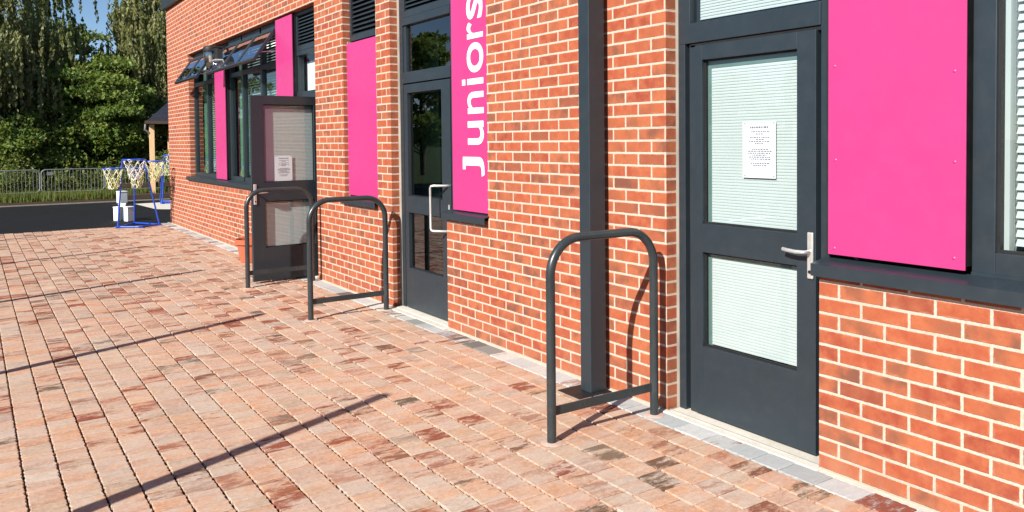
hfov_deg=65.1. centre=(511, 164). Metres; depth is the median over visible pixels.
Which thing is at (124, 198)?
storage box
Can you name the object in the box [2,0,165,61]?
sky
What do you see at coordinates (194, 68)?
window
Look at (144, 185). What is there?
timber rail
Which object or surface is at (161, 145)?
tree
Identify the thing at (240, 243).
plant pot
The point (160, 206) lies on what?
path
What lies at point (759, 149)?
notice
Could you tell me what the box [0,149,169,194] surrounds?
undergrowth
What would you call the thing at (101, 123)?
tree
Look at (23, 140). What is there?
tree
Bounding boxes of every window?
[175,45,220,177]
[206,22,276,181]
[971,0,1023,280]
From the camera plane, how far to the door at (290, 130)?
9.24 m
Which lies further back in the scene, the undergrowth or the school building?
the undergrowth
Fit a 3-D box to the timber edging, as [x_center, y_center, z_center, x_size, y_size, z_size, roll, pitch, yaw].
[-9.156,0.879,24.662,5.000,0.170,0.180,-2,2,-34]
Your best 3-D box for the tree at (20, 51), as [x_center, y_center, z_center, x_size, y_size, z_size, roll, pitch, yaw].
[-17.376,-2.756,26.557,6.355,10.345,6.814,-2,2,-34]
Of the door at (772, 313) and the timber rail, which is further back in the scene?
the timber rail
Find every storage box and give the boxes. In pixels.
[113,206,121,220]
[116,191,127,202]
[118,203,125,220]
[123,206,133,221]
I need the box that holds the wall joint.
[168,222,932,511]
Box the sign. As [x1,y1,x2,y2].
[451,0,487,213]
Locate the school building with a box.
[161,0,1023,511]
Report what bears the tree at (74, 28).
on the ground
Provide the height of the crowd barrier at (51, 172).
0.884 m
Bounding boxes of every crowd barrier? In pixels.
[0,169,40,193]
[41,168,104,192]
[105,166,164,189]
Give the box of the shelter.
[144,102,168,192]
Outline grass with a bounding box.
[0,186,168,203]
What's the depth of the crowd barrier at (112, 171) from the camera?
25.00 m
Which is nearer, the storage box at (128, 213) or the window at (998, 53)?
the window at (998, 53)
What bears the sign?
on the school building
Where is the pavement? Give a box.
[0,224,877,511]
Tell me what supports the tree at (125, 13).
on the ground
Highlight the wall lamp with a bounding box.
[203,45,226,68]
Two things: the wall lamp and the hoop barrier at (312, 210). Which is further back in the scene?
the wall lamp
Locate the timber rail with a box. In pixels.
[116,182,169,192]
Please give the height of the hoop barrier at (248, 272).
1.110 m
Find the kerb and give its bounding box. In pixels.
[0,198,169,206]
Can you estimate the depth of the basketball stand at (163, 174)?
21.48 m
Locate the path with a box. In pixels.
[137,202,169,208]
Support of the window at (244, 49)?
in the school building
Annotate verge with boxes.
[0,198,166,205]
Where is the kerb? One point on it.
(80, 203)
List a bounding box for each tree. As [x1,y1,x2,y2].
[0,0,94,178]
[0,82,76,182]
[4,0,98,59]
[11,29,161,181]
[37,40,98,179]
[94,0,167,166]
[100,101,168,167]
[108,0,157,26]
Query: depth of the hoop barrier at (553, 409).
4.32 m
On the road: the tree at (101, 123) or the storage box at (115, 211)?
the storage box at (115, 211)
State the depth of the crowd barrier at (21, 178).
23.45 m
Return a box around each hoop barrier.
[242,187,317,288]
[304,195,391,321]
[541,228,664,446]
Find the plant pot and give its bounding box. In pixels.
[234,237,267,262]
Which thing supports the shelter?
on the ground
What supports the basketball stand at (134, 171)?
on the pavement
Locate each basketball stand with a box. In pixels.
[102,159,163,227]
[153,154,169,203]
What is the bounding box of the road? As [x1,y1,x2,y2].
[0,199,170,233]
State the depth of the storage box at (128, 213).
16.73 m
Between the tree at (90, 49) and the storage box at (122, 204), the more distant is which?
the tree at (90, 49)
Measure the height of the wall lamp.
0.362 m
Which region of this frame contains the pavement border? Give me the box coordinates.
[161,223,923,511]
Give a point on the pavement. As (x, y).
(464, 426)
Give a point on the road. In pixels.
(27, 219)
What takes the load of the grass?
on the ground
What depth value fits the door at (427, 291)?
7.26 m
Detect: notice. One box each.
[274,156,291,180]
[743,121,775,178]
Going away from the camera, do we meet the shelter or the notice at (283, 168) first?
the notice at (283, 168)
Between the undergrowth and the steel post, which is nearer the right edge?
the steel post
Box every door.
[249,95,318,281]
[404,79,451,320]
[695,29,820,454]
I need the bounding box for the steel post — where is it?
[558,0,611,399]
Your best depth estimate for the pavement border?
4.37 m
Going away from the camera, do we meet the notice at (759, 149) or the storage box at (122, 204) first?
the notice at (759, 149)
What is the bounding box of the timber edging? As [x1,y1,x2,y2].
[127,193,169,199]
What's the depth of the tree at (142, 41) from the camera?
28.80 m

